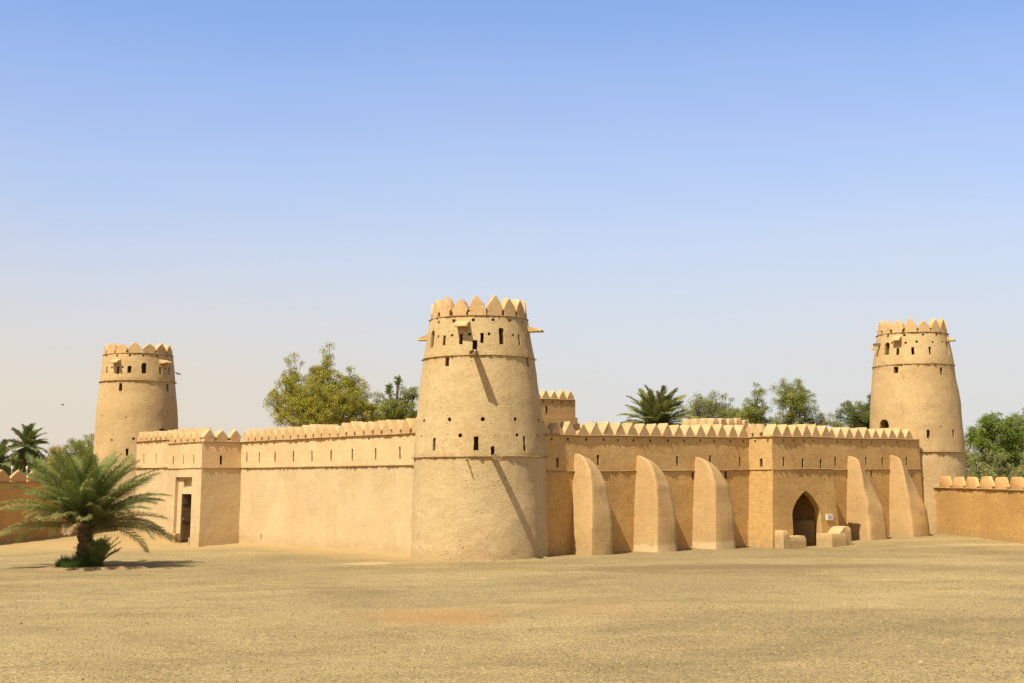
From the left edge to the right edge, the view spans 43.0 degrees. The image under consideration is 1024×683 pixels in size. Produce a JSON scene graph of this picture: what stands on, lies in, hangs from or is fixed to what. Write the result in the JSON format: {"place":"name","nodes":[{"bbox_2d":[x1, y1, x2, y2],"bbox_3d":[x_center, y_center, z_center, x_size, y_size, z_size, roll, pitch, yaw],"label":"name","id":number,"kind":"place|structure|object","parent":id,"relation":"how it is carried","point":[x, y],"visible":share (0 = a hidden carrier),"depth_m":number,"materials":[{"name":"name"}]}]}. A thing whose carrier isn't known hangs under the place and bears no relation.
{"place":"outdoors","nodes":[
{"label":"outdoors","id":0,"kind":"place"},
{"bbox_2d":[0,477,1023,682],"bbox_3d":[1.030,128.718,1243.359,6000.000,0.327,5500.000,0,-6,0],"label":"ground","id":1,"kind":"structure","parent":0,"point":[892,555],"depth_m":30.52,"materials":[{"name":"beige sand"}]},
{"bbox_2d":[0,439,22,474],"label":"date palm","id":2,"kind":"object","parent":1,"relation":"on","point":[5,465],"visible":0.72,"depth_m":91.75,"materials":[{"name":"green plant"}]},
{"bbox_2d":[6,422,48,474],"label":"date palm","id":3,"kind":"object","parent":1,"relation":"on","point":[26,454],"visible":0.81,"depth_m":94.37,"materials":[{"name":"green plant"}]},
{"bbox_2d":[3,453,55,476],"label":"tree","id":4,"kind":"object","parent":1,"relation":"on","point":[46,457],"visible":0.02,"depth_m":99.19,"materials":[{"name":"green plant"}]},
{"bbox_2d":[0,469,102,542],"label":"boundary wall","id":5,"kind":"structure","parent":1,"relation":"on","point":[8,519],"depth_m":68.29,"materials":[{"name":"paint"}]},
{"bbox_2d":[42,444,72,473],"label":"tree","id":6,"kind":"object","parent":1,"relation":"on","point":[54,448],"visible":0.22,"depth_m":98.29,"materials":[{"name":"green plant"}]},
{"bbox_2d":[57,434,93,470],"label":"broadleaf tree","id":7,"kind":"object","parent":1,"relation":"on","point":[81,452],"visible":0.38,"depth_m":97.17,"materials":[{"name":"green plant"}]},
{"bbox_2d":[35,565,147,570],"bbox_3d":[-15.255,8.283,47.610,4.264,0.122,2.432,0,-6,0],"label":"soil patch","id":8,"kind":"object","parent":1,"relation":"on","point":[103,567],"visible":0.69,"depth_m":46.92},
{"bbox_2d":[54,550,104,567],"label":"grass","id":9,"kind":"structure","parent":8,"relation":"on","point":[72,561],"depth_m":47.42,"materials":[{"name":"green plant"}]},
{"bbox_2d":[0,446,179,562],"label":"date palm","id":10,"kind":"object","parent":8,"relation":"on","point":[82,496],"visible":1,"depth_m":47.69,"materials":[{"name":"green plant"}]},
{"bbox_2d":[93,342,177,530],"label":"round tower","id":11,"kind":"structure","parent":1,"relation":"on","point":[137,392],"depth_m":79.77,"materials":[{"name":"paint"}]},
{"bbox_2d":[141,363,145,372],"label":"window","id":12,"kind":"structure","parent":11,"relation":"in","point":[143,367],"depth_m":80.47,"materials":[{"name":"black"}]},
{"bbox_2d":[134,427,212,534],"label":"fort wall","id":13,"kind":"structure","parent":1,"relation":"on","point":[152,451],"depth_m":74.26,"materials":[{"name":"paint"}]},
{"bbox_2d":[165,429,241,546],"bbox_3d":[-15.726,7.625,66.347,2.536,6.182,4.316,4,-7,-37],"label":"gatehouse","id":14,"kind":"object","parent":1,"relation":"on","point":[203,488],"visible":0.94,"depth_m":64.96,"materials":[{"name":"paint"}]},
{"bbox_2d":[180,495,190,542],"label":"door","id":15,"kind":"structure","parent":14,"relation":"in","point":[186,499],"depth_m":66.19,"materials":[{"name":"brown wood"}]},
{"bbox_2d":[237,542,410,556],"bbox_3d":[-8.840,9.304,58.292,0.895,0.287,16.600,4,-7,-37],"label":"sand drift","id":16,"kind":"object","parent":1,"relation":"on","point":[329,548],"visible":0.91,"depth_m":57.43,"materials":[{"name":"beige sand"}]},
{"bbox_2d":[239,417,416,554],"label":"fort wall","id":17,"kind":"structure","parent":1,"relation":"on","point":[348,486],"depth_m":58.15,"materials":[{"name":"paint"}]},
{"bbox_2d":[263,341,402,427],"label":"ghaf tree","id":18,"kind":"object","parent":1,"relation":"on","point":[320,401],"visible":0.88,"depth_m":87.17,"materials":[{"name":"green plant"}]},
{"bbox_2d":[373,375,418,419],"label":"lopped tree","id":19,"kind":"object","parent":1,"relation":"on","point":[395,411],"visible":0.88,"depth_m":83.79,"materials":[{"name":"green plant"}]},
{"bbox_2d":[406,556,548,561],"bbox_3d":[-1.436,8.383,50.033,5.868,0.159,2.151,-1,-6,5],"label":"sand drift","id":20,"kind":"object","parent":1,"relation":"on","point":[416,559],"visible":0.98,"depth_m":49.70,"materials":[{"name":"beige sand"}]},
{"bbox_2d":[411,295,548,560],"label":"round tower","id":21,"kind":"structure","parent":1,"relation":"on","point":[479,482],"depth_m":50.41,"materials":[{"name":"paint"}]},
{"bbox_2d":[499,328,503,343],"bbox_3d":[-0.550,-0.175,51.267,0.240,0.664,0.613,2,-6,-26],"label":"window","id":22,"kind":"structure","parent":21,"relation":"in","point":[501,339],"depth_m":51.23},
{"bbox_2d":[0,549,1023,682],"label":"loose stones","id":23,"kind":"object","parent":1,"relation":"on","point":[920,661],"visible":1,"depth_m":26.93,"materials":[{"name":"beige gravel"}]},
{"bbox_2d":[539,390,577,425],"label":"courtyard building","id":24,"kind":"structure","parent":1,"relation":"on","point":[558,407],"depth_m":79.16,"materials":[{"name":"paint"}]},
{"bbox_2d":[542,421,748,554],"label":"fort wall","id":25,"kind":"structure","parent":1,"relation":"on","point":[612,451],"depth_m":55.23,"materials":[{"name":"paint"}]},
{"bbox_2d":[570,454,612,555],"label":"buttress","id":26,"kind":"structure","parent":25,"relation":"attached to","point":[591,528],"depth_m":52.35,"materials":[{"name":"paint"}]},
{"bbox_2d":[634,456,676,551],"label":"buttress","id":27,"kind":"structure","parent":25,"relation":"attached to","point":[655,526],"depth_m":54.36,"materials":[{"name":"paint"}]},
{"bbox_2d":[692,457,735,548],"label":"buttress","id":28,"kind":"structure","parent":25,"relation":"attached to","point":[713,521],"depth_m":56.51,"materials":[{"name":"paint"}]},
{"bbox_2d":[549,545,748,555],"bbox_3d":[5.898,8.852,55.154,12.500,0.211,0.538,4,-7,-37],"label":"sand drift","id":29,"kind":"object","parent":1,"relation":"on","point":[627,551],"visible":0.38,"depth_m":54.41,"materials":[{"name":"beige sand"}]},
{"bbox_2d":[616,384,698,425],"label":"date palm","id":30,"kind":"object","parent":1,"relation":"on","point":[660,407],"visible":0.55,"depth_m":87.44,"materials":[{"name":"green plant"}]},
{"bbox_2d":[678,390,742,418],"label":"olive tree","id":31,"kind":"object","parent":1,"relation":"on","point":[717,410],"visible":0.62,"depth_m":94.66,"materials":[{"name":"green plant"}]},
{"bbox_2d":[682,418,749,428],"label":"courtyard building","id":32,"kind":"structure","parent":1,"relation":"on","point":[724,421],"depth_m":76.97,"materials":[{"name":"paint"}]},
{"bbox_2d":[727,382,776,426],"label":"ghaf tree","id":33,"kind":"object","parent":1,"relation":"on","point":[752,413],"visible":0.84,"depth_m":92.17,"materials":[{"name":"green plant"}]},
{"bbox_2d":[775,530,805,548],"bbox_3d":[12.439,9.018,58.272,1.538,1.143,0.687,4,-7,-37],"label":"bench","id":34,"kind":"object","parent":1,"relation":"on","point":[784,539],"visible":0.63,"depth_m":57.87,"materials":[{"name":"paint"}]},
{"bbox_2d":[746,424,838,547],"bbox_3d":[12.566,6.894,60.739,4.859,6.061,3.045,4,-7,-37],"label":"gatehouse","id":35,"kind":"object","parent":1,"relation":"on","point":[791,488],"visible":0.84,"depth_m":59.35,"materials":[{"name":"paint"}]},
{"bbox_2d":[826,514,832,519],"bbox_3d":[14.733,8.159,60.392,0.420,0.270,0.116,4,-7,-37],"label":"plaque","id":36,"kind":"object","parent":35,"relation":"attached to","point":[829,516],"visible":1,"depth_m":60.33,"materials":[{"name":"white ceramic"}]},
{"bbox_2d":[783,421,808,424],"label":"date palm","id":37,"kind":"object","parent":1,"relation":"on","point":[797,422],"visible":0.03,"depth_m":87.61,"materials":[{"name":"green plant"}]},
{"bbox_2d":[769,377,828,425],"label":"ghaf tree","id":38,"kind":"object","parent":1,"relation":"on","point":[792,398],"visible":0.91,"depth_m":91.80,"materials":[{"name":"green plant"}]},
{"bbox_2d":[817,411,844,427],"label":"sapling","id":39,"kind":"object","parent":1,"relation":"on","point":[833,424],"visible":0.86,"depth_m":91.72,"materials":[{"name":"green plant"}]},
{"bbox_2d":[816,526,851,546],"bbox_3d":[14.866,9.136,59.954,1.467,1.206,0.975,4,-7,-37],"label":"bench","id":40,"kind":"object","parent":1,"relation":"on","point":[836,536],"visible":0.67,"depth_m":59.67,"materials":[{"name":"paint"}]},
{"bbox_2d":[832,392,870,428],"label":"broadleaf tree","id":41,"kind":"object","parent":1,"relation":"on","point":[859,417],"visible":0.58,"depth_m":94.37,"materials":[{"name":"green plant"}]},
{"bbox_2d":[827,427,922,535],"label":"fort wall","id":42,"kind":"structure","parent":1,"relation":"on","point":[871,450],"depth_m":65.12,"materials":[{"name":"paint"}]},
{"bbox_2d":[847,456,887,539],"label":"buttress","id":43,"kind":"structure","parent":42,"relation":"attached to","point":[866,520],"depth_m":62.97,"materials":[{"name":"paint"}]},
{"bbox_2d":[889,455,929,536],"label":"buttress","id":44,"kind":"structure","parent":42,"relation":"attached to","point":[908,516],"depth_m":65.02,"materials":[{"name":"paint"}]},
{"bbox_2d":[870,318,966,533],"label":"round tower","id":45,"kind":"structure","parent":1,"relation":"on","point":[914,389],"depth_m":68.55,"materials":[{"name":"paint"}]},
{"bbox_2d":[881,420,888,427],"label":"window","id":46,"kind":"structure","parent":45,"relation":"in","point":[884,424],"depth_m":69.44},
{"bbox_2d":[886,343,889,354],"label":"window","id":47,"kind":"structure","parent":45,"relation":"in","point":[888,345],"depth_m":69.85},
{"bbox_2d":[933,476,1023,543],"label":"boundary wall","id":48,"kind":"structure","parent":1,"relation":"on","point":[986,507],"depth_m":61.64,"materials":[{"name":"paint"}]},
{"bbox_2d":[964,431,994,475],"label":"tree","id":49,"kind":"object","parent":1,"relation":"on","point":[969,447],"visible":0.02,"depth_m":83.08,"materials":[{"name":"green plant"}]},
{"bbox_2d":[936,533,1023,544],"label":"sand drift","id":50,"kind":"object","parent":1,"relation":"on","point":[977,538],"visible":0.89,"depth_m":62.02,"materials":[{"name":"beige sand"}]},
{"bbox_2d":[964,410,1023,476],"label":"broadleaf tree","id":51,"kind":"object","parent":1,"relation":"on","point":[991,429],"visible":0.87,"depth_m":79.36,"materials":[{"name":"green plant"}]},
{"bbox_2d":[966,448,1023,483],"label":"thicket tree","id":52,"kind":"object","parent":1,"relation":"on","point":[980,470],"visible":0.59,"depth_m":77.43,"materials":[{"name":"green plant"}]},
{"bbox_2d":[971,409,1023,475],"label":"tree","id":53,"kind":"object","parent":1,"relation":"on","point":[1022,416],"visible":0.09,"depth_m":82.29,"materials":[{"name":"green plant"}]},
{"bbox_2d":[0,0,1023,470],"label":"sky","id":54,"kind":"structure","parent":0,"point":[690,196],"materials":[{"name":"blue"}]}
]}

